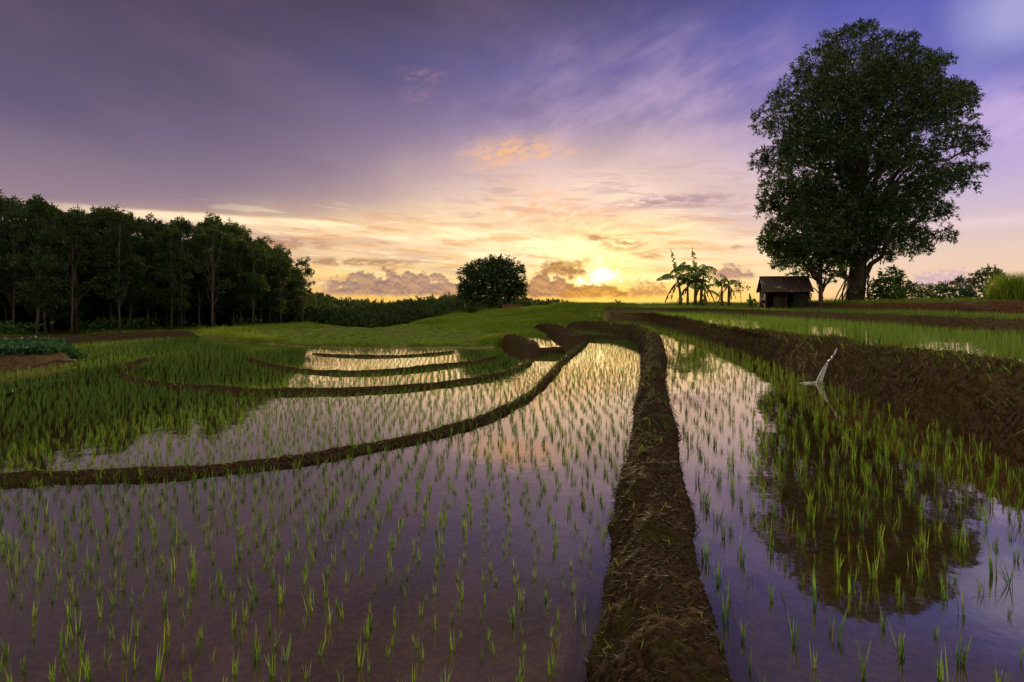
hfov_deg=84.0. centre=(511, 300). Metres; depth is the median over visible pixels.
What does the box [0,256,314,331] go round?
wood thicket
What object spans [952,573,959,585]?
rice seedling
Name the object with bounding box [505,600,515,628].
rice seedling
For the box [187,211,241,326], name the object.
slender tree
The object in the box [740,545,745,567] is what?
rice seedling
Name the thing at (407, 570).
rice seedling
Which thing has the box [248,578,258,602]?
rice seedling
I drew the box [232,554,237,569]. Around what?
rice seedling
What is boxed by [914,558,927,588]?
rice seedling
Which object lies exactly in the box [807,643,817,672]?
rice seedling
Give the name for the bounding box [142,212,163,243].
slender tree
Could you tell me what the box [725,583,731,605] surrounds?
rice seedling
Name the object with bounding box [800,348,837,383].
egret
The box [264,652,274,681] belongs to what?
rice seedling
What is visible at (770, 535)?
rice seedling
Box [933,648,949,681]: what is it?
rice seedling
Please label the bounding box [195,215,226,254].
slender tree
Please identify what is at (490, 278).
round tree
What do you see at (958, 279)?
tree
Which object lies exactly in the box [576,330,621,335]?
paddy water
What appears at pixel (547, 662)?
rice seedling
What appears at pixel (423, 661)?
rice seedling
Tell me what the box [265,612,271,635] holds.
rice seedling
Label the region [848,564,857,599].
rice seedling
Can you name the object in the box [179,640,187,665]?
rice seedling
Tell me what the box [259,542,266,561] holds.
rice seedling
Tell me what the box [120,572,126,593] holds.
rice seedling
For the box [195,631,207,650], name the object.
rice seedling
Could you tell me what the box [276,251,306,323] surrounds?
slender tree
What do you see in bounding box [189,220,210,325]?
slender tree
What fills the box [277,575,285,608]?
rice seedling
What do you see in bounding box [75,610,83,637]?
rice seedling
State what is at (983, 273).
shrub
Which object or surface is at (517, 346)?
mud bank ground
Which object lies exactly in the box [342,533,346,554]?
rice seedling
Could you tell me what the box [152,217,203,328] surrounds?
slender tree
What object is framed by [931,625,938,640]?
rice seedling
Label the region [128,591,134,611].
rice seedling
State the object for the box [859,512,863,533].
rice seedling
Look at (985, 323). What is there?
terrace bank ground
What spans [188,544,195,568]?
rice seedling
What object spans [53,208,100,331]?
slender tree
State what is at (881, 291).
broad leaved shrub
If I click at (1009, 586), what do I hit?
rice seedling
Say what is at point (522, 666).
rice seedling
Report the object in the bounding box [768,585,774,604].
rice seedling
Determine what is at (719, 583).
rice seedling
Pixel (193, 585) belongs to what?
rice seedling
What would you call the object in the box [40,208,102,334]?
slender tree
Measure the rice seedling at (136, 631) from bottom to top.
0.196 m
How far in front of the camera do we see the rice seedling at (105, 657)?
3.31 m
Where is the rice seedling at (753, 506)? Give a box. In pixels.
[748,492,754,517]
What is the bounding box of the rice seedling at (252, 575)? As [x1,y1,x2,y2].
[250,560,254,583]
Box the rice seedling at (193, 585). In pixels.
[186,564,200,591]
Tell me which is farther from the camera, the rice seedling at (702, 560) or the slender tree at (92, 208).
the slender tree at (92, 208)
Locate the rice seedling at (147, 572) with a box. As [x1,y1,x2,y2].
[142,557,149,583]
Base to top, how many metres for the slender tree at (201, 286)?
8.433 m
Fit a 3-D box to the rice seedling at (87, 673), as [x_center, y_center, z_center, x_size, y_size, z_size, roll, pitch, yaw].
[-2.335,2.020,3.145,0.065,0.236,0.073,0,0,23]
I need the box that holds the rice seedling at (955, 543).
[949,529,959,550]
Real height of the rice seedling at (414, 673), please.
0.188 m
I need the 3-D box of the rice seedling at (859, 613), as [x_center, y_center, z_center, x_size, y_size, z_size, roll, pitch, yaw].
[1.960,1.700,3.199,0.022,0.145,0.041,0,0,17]
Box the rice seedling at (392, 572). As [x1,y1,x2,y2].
[388,557,394,574]
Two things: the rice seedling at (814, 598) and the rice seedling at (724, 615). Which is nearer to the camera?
the rice seedling at (724, 615)
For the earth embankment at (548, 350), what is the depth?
23.16 m
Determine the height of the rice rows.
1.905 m
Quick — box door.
[774,296,784,308]
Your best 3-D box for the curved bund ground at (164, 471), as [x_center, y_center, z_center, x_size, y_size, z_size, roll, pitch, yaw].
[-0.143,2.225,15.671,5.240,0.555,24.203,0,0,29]
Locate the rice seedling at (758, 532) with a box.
[756,516,769,534]
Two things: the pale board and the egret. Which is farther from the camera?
the pale board
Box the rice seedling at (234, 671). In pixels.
[232,649,239,680]
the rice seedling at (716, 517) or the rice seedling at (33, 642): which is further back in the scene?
the rice seedling at (716, 517)
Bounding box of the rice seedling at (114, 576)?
[109,565,116,585]
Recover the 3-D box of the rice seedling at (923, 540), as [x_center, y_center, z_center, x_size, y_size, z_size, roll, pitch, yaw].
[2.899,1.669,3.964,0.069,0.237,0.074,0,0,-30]
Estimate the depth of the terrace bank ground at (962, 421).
9.20 m
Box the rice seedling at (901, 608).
[898,584,905,612]
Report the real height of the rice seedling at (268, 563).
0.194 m
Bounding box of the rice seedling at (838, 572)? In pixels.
[834,558,843,581]
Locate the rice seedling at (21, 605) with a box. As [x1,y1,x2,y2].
[18,593,24,609]
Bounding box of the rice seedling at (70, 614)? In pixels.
[64,593,74,622]
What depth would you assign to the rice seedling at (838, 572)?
3.62 m
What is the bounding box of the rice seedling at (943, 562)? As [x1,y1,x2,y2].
[939,549,946,570]
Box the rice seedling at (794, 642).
[787,612,799,651]
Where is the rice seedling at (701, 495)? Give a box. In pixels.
[700,484,710,507]
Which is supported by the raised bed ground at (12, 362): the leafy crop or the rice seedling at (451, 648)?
the leafy crop
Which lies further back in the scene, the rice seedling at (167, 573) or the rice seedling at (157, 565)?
the rice seedling at (157, 565)
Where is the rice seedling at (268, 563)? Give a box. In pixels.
[263,550,274,572]
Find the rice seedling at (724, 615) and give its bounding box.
[722,596,728,628]
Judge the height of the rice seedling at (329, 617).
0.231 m
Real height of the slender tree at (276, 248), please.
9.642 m
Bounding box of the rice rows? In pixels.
[0,304,1023,681]
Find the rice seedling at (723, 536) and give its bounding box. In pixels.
[719,522,725,542]
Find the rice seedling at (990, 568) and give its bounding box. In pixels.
[988,537,997,582]
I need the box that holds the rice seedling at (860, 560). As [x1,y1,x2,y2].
[857,541,861,567]
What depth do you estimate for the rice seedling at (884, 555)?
3.92 m
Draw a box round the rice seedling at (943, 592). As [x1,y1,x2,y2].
[939,570,947,604]
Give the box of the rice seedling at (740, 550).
[737,537,741,561]
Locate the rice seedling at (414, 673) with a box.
[407,663,417,681]
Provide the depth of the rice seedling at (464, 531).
5.14 m
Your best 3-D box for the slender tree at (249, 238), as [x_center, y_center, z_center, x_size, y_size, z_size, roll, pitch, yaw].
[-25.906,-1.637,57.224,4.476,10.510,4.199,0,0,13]
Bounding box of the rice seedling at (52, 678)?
[47,652,71,681]
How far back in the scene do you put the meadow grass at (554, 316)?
45.15 m
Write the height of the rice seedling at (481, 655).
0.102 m
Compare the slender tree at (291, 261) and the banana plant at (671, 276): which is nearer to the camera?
the banana plant at (671, 276)
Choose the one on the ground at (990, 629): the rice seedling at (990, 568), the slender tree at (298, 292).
the slender tree at (298, 292)
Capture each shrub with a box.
[852,265,917,300]
[966,263,1005,287]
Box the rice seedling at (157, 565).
[153,555,160,573]
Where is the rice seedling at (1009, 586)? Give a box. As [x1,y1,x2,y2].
[992,557,1013,590]
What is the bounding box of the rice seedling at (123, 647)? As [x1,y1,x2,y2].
[120,635,130,659]
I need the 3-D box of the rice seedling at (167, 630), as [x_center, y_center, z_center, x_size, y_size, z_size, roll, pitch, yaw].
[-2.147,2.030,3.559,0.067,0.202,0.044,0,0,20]
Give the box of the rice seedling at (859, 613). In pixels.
[858,598,861,615]
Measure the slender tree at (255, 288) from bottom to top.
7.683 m
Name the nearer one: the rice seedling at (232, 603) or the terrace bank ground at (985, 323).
the rice seedling at (232, 603)
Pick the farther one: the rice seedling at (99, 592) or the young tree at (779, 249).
the young tree at (779, 249)
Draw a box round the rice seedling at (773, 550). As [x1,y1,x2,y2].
[769,538,773,558]
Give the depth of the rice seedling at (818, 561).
3.76 m
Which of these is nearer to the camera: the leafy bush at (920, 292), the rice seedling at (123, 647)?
the rice seedling at (123, 647)
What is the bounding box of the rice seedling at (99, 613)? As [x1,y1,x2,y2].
[97,593,102,619]
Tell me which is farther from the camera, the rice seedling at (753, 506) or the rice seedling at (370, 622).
the rice seedling at (753, 506)
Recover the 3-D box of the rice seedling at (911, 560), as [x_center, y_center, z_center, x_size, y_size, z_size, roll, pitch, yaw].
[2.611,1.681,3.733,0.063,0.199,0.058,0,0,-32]
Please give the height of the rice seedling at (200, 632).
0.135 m
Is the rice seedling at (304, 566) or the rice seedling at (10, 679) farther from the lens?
the rice seedling at (304, 566)
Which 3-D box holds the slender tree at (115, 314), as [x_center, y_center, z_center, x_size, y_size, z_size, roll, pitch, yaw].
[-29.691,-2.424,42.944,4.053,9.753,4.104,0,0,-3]
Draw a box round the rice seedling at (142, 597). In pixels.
[139,587,145,604]
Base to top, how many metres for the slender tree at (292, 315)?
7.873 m
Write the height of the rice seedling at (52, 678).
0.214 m
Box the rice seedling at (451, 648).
[449,622,454,655]
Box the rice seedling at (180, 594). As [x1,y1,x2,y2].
[179,587,183,602]
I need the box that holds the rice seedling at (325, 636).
[322,623,329,646]
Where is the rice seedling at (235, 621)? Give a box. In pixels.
[231,606,237,633]
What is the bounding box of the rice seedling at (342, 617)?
[338,601,343,621]
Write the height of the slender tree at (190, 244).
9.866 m
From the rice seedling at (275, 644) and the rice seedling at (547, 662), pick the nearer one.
the rice seedling at (547, 662)
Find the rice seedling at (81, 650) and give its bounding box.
[77,630,86,657]
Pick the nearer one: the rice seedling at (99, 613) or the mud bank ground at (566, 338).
the rice seedling at (99, 613)
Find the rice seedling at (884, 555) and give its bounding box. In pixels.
[879,529,886,559]
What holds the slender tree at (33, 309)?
on the ground at (990, 629)
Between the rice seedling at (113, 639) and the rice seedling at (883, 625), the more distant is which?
the rice seedling at (113, 639)
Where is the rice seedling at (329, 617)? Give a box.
[324,599,336,631]
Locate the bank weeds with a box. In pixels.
[8,296,1023,665]
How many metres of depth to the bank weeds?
11.46 m
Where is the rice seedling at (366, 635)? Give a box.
[362,621,369,642]
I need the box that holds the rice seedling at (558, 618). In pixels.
[557,611,559,624]
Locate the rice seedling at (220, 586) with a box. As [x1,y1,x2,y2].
[217,568,226,593]
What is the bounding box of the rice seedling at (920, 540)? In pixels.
[911,529,923,548]
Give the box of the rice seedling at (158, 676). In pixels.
[155,646,165,681]
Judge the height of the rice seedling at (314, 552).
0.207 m
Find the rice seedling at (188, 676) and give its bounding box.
[182,665,191,681]
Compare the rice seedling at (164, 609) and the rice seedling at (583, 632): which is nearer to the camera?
the rice seedling at (583, 632)
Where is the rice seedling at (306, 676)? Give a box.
[302,660,311,681]
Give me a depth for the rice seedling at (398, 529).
5.11 m
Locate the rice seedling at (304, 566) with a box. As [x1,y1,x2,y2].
[302,555,307,574]
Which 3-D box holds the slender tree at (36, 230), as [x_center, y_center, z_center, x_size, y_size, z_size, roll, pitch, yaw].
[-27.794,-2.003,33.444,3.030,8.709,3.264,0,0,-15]
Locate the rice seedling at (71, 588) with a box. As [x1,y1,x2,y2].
[67,576,79,596]
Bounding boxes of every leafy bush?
[792,292,812,308]
[905,283,934,298]
[923,280,967,298]
[950,283,988,299]
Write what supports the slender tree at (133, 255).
on the ground at (990, 629)
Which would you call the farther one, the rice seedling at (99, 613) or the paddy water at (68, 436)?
the paddy water at (68, 436)
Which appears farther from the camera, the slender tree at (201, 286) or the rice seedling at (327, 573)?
the slender tree at (201, 286)
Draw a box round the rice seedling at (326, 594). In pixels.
[324,582,328,601]
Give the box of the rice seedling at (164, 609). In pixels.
[161,590,166,615]
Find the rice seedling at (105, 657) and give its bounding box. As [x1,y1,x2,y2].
[103,647,112,664]
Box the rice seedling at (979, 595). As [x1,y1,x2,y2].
[971,566,984,598]
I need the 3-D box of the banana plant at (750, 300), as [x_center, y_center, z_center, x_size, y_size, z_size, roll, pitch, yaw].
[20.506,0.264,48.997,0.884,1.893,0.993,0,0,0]
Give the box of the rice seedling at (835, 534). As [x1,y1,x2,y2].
[832,527,838,545]
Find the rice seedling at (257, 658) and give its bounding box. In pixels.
[250,636,261,667]
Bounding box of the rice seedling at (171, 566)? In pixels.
[169,554,175,578]
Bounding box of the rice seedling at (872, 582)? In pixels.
[865,545,879,586]
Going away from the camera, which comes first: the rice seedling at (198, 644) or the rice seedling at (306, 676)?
the rice seedling at (306, 676)
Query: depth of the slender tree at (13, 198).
44.87 m
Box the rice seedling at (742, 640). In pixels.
[740,622,748,644]
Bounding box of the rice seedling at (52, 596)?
[51,585,56,605]
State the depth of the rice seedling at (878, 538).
4.11 m
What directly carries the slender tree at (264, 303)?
on the ground at (990, 629)
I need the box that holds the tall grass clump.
[981,270,1023,299]
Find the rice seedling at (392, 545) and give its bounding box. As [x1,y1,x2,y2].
[389,533,396,550]
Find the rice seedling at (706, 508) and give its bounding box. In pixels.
[702,490,711,515]
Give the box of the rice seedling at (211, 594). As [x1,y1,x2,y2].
[208,574,216,599]
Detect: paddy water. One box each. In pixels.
[0,336,571,472]
[0,339,640,543]
[523,336,563,350]
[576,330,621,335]
[602,320,1023,544]
[611,312,1023,362]
[623,307,1019,318]
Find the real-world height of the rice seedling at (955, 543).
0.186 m
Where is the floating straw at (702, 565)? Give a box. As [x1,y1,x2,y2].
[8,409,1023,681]
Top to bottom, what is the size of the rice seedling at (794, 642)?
0.204 m
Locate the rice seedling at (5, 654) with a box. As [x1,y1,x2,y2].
[1,638,8,661]
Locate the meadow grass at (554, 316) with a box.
[0,294,1008,347]
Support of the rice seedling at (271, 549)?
on the paddy water at (12, 518)
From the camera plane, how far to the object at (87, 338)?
32.23 m
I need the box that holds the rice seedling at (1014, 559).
[1013,542,1022,564]
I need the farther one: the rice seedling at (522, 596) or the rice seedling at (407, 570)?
the rice seedling at (407, 570)
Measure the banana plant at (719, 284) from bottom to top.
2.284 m
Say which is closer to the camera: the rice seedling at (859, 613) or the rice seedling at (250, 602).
the rice seedling at (859, 613)
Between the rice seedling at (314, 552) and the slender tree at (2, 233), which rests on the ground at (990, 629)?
the slender tree at (2, 233)
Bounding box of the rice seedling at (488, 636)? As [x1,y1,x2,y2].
[487,628,491,643]
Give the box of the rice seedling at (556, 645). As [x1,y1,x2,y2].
[552,633,560,651]
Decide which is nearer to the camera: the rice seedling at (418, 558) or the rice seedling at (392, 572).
the rice seedling at (392, 572)
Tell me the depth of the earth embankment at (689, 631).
3.53 m
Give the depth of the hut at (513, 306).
62.72 m
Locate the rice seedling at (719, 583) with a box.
[713,561,721,589]
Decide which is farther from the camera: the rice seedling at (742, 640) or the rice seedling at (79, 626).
the rice seedling at (79, 626)
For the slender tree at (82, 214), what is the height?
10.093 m
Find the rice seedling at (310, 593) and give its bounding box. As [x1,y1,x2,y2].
[305,586,313,607]
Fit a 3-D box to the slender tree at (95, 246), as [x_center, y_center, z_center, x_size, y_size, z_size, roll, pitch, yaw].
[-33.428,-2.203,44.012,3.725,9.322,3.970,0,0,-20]
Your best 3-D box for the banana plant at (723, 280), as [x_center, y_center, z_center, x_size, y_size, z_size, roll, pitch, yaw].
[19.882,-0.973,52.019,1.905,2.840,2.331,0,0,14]
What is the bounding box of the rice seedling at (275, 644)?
[272,630,280,651]
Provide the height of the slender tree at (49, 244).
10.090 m
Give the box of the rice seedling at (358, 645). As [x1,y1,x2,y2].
[355,629,360,660]
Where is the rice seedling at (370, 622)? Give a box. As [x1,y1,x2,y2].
[365,611,371,633]
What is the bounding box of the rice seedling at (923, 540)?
[921,527,929,557]
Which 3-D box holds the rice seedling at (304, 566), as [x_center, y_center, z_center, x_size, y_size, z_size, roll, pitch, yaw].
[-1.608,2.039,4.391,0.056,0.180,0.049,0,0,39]
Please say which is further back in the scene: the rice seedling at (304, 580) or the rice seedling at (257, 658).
the rice seedling at (304, 580)
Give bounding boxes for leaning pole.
[833,278,846,301]
[838,278,849,300]
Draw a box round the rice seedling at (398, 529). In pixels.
[396,516,402,537]
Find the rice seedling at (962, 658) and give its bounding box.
[956,634,972,669]
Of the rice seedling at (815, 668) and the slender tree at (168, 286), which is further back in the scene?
the slender tree at (168, 286)
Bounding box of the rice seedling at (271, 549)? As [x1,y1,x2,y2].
[269,535,274,556]
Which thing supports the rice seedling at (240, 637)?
on the paddy water at (12, 518)
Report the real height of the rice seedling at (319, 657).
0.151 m
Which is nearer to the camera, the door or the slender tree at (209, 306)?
the door
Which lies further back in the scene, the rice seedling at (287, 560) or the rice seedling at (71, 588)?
the rice seedling at (287, 560)
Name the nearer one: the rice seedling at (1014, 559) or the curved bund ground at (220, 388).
the rice seedling at (1014, 559)
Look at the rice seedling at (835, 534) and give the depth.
4.13 m
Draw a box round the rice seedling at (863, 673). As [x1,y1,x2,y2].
[856,640,870,681]
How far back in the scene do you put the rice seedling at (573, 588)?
4.09 m
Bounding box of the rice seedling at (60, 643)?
[59,622,68,656]
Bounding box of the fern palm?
[921,284,951,298]
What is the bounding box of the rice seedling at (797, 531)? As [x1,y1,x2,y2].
[795,521,800,540]
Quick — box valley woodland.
[287,292,567,327]
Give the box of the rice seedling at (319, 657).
[317,639,325,659]
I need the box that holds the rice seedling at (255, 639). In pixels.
[251,625,257,649]
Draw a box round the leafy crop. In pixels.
[0,335,86,359]
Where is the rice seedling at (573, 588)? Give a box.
[570,577,577,595]
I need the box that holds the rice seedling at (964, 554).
[959,527,969,560]
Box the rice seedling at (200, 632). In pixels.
[198,624,203,641]
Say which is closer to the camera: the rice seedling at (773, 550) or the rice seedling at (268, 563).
the rice seedling at (773, 550)
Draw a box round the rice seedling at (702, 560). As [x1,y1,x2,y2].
[695,535,710,565]
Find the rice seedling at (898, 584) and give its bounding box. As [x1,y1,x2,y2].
[896,576,900,596]
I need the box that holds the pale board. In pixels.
[56,359,75,361]
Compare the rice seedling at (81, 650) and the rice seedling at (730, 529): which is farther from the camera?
the rice seedling at (730, 529)
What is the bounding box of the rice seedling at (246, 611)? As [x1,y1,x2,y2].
[242,602,247,625]
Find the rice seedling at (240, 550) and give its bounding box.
[235,537,243,562]
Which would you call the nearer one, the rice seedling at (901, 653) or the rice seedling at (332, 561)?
the rice seedling at (901, 653)
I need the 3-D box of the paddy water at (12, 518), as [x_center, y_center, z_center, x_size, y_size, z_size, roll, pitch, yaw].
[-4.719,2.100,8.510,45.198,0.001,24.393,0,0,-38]
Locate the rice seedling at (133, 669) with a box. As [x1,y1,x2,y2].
[132,642,145,674]
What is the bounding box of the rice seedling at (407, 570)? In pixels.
[405,559,410,579]
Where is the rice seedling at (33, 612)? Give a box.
[30,599,39,619]
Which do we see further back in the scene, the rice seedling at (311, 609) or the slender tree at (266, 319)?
the slender tree at (266, 319)
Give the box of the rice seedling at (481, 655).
[480,649,482,662]
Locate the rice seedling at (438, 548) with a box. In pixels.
[435,540,439,557]
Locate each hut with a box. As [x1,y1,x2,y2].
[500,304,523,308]
[756,276,813,308]
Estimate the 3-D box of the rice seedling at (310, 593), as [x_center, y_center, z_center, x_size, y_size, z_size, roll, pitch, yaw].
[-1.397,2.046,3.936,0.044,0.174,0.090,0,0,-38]
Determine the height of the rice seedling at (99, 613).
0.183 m
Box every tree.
[0,189,46,320]
[0,195,34,333]
[0,202,37,333]
[1,193,71,334]
[1,194,25,300]
[8,206,35,329]
[9,201,87,335]
[16,202,83,331]
[16,211,66,333]
[22,194,79,327]
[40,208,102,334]
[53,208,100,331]
[56,214,106,334]
[59,211,96,323]
[71,204,95,279]
[78,207,115,317]
[84,204,133,321]
[87,204,140,327]
[90,205,118,246]
[90,211,151,331]
[102,217,158,328]
[111,207,146,324]
[123,224,151,313]
[128,224,171,329]
[134,219,170,326]
[140,224,192,327]
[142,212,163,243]
[145,223,193,329]
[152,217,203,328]
[161,214,209,326]
[162,219,200,325]
[164,216,195,239]
[178,229,219,327]
[184,215,237,328]
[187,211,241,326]
[188,227,237,325]
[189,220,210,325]
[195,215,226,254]
[215,223,252,324]
[219,225,245,324]
[219,236,258,324]
[223,217,252,316]
[234,240,272,325]
[240,233,265,324]
[241,248,268,322]
[248,243,279,324]
[249,236,274,323]
[250,236,286,324]
[258,280,279,323]
[259,252,292,322]
[259,254,284,323]
[266,258,291,322]
[269,244,295,322]
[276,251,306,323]
[282,256,315,321]
[282,263,312,322]
[287,259,307,309]
[287,267,310,322]
[452,253,529,308]
[747,17,992,300]
[756,227,857,304]
[948,274,974,287]
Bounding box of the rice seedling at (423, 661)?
[419,642,425,664]
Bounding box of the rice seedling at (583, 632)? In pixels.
[581,620,587,640]
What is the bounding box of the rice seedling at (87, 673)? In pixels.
[80,650,95,681]
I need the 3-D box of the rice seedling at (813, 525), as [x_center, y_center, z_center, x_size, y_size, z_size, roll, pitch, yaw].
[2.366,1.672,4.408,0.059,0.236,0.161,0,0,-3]
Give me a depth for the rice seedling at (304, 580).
4.23 m
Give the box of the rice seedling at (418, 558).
[416,549,421,565]
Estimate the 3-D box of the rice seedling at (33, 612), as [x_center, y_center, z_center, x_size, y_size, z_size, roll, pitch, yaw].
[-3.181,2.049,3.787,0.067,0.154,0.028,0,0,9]
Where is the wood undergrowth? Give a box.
[0,315,261,334]
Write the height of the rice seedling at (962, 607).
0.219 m
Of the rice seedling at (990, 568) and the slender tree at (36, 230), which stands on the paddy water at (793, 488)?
the rice seedling at (990, 568)
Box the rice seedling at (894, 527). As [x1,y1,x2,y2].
[891,514,900,534]
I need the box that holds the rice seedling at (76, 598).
[73,586,78,607]
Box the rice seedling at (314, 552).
[307,536,316,557]
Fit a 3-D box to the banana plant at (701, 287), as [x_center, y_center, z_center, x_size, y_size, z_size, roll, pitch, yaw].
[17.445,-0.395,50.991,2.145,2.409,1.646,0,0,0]
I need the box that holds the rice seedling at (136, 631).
[130,614,141,641]
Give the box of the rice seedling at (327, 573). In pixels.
[325,565,329,578]
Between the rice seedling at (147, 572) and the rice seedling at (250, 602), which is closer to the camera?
the rice seedling at (250, 602)
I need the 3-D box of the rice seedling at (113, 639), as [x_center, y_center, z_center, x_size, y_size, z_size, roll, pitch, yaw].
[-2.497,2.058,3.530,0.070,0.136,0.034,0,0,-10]
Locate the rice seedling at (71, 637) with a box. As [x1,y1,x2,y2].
[65,619,74,646]
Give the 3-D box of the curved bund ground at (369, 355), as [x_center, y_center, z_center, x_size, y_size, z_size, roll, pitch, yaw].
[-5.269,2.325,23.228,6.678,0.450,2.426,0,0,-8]
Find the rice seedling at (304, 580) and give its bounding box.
[302,564,308,587]
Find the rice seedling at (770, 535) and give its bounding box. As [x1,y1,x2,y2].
[765,518,771,550]
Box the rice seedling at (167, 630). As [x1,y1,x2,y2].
[163,613,173,641]
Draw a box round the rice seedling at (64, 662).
[60,649,68,672]
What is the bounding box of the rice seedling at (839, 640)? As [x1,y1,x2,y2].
[832,607,847,650]
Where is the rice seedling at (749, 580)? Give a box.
[745,566,752,588]
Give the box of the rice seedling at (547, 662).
[546,655,553,681]
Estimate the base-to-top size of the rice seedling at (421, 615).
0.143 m
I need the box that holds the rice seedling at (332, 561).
[329,551,335,568]
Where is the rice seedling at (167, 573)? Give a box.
[163,567,169,580]
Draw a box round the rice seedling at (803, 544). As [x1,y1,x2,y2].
[799,527,806,547]
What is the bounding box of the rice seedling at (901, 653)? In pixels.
[887,619,905,664]
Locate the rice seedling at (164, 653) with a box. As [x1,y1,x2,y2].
[162,625,170,659]
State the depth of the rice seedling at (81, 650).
3.37 m
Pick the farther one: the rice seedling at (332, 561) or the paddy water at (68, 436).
the paddy water at (68, 436)
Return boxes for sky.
[0,0,1023,301]
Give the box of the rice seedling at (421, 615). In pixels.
[419,601,423,618]
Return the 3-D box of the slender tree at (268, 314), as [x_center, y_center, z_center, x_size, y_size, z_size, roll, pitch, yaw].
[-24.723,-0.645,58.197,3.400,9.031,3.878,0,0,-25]
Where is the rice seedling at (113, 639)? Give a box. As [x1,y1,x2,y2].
[107,623,115,642]
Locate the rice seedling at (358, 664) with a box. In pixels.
[355,644,365,672]
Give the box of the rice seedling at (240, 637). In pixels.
[236,622,244,647]
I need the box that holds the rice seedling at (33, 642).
[29,611,40,645]
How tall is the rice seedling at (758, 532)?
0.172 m
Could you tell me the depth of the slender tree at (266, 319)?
55.30 m
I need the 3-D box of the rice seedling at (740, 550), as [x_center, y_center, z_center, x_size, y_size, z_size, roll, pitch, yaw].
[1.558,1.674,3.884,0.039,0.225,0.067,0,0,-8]
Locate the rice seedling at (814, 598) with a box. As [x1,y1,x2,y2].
[800,562,816,614]
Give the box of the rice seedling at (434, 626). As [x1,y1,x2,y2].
[432,612,438,634]
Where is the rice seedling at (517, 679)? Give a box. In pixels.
[515,667,525,681]
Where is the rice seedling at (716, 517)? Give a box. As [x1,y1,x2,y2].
[712,498,727,528]
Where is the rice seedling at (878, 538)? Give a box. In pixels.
[873,520,884,547]
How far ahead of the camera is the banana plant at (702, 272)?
52.41 m
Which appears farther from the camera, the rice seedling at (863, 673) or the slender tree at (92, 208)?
the slender tree at (92, 208)
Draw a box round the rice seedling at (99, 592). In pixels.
[94,579,103,596]
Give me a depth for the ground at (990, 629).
4.05 m
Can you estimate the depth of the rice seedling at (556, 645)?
3.43 m
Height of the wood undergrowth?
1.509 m
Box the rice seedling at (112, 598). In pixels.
[107,587,123,607]
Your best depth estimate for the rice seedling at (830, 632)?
3.00 m
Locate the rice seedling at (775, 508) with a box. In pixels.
[772,501,776,519]
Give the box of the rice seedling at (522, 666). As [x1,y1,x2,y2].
[519,656,523,675]
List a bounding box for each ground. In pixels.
[0,299,1023,681]
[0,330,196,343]
[0,343,586,483]
[0,352,69,372]
[119,357,531,393]
[246,355,496,374]
[312,350,453,356]
[501,333,542,358]
[534,323,588,348]
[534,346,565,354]
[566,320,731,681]
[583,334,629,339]
[607,308,1023,332]
[609,312,1023,455]
[754,300,1023,315]
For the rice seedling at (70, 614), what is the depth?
3.76 m
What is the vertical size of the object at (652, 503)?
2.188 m
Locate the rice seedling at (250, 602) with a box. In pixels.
[247,588,253,611]
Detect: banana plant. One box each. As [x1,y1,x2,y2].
[657,252,700,304]
[670,248,716,304]
[676,276,708,304]
[680,269,718,304]
[696,283,719,307]
[713,281,733,304]
[720,274,740,304]
[746,293,756,308]
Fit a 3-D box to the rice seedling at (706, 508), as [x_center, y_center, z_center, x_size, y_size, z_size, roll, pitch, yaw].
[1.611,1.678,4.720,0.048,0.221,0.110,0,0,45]
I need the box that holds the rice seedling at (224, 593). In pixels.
[222,583,226,599]
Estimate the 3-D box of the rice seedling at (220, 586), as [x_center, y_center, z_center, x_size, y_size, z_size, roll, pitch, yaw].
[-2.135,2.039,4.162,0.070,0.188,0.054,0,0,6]
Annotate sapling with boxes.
[733,279,750,295]
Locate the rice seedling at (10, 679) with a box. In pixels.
[3,667,13,681]
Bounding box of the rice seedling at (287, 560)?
[285,552,291,568]
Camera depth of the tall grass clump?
34.64 m
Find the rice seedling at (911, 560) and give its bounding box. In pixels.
[907,548,915,573]
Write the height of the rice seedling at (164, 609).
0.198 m
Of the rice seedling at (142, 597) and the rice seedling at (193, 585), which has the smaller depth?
the rice seedling at (142, 597)
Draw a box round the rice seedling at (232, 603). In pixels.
[228,589,234,604]
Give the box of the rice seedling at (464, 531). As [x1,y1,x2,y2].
[463,521,467,536]
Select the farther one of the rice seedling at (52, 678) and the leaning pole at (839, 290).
the leaning pole at (839, 290)
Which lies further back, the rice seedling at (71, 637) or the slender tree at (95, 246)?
the slender tree at (95, 246)
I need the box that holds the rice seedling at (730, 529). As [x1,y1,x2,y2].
[725,515,734,538]
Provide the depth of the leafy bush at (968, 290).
46.61 m
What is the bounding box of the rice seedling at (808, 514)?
[806,502,814,522]
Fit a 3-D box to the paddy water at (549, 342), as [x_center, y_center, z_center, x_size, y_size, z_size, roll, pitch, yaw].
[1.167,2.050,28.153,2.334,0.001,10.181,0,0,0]
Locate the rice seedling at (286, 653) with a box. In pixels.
[281,631,291,667]
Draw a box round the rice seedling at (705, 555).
[699,543,709,570]
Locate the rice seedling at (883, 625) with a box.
[879,609,886,633]
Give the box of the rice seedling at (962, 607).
[955,586,965,622]
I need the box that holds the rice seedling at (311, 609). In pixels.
[301,588,313,619]
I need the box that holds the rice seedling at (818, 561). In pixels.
[814,552,822,567]
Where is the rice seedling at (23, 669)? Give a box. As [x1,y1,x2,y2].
[19,656,26,676]
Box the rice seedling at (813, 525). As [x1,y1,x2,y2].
[810,506,825,531]
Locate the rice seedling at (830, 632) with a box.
[828,607,833,636]
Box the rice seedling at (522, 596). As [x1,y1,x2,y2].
[518,583,526,604]

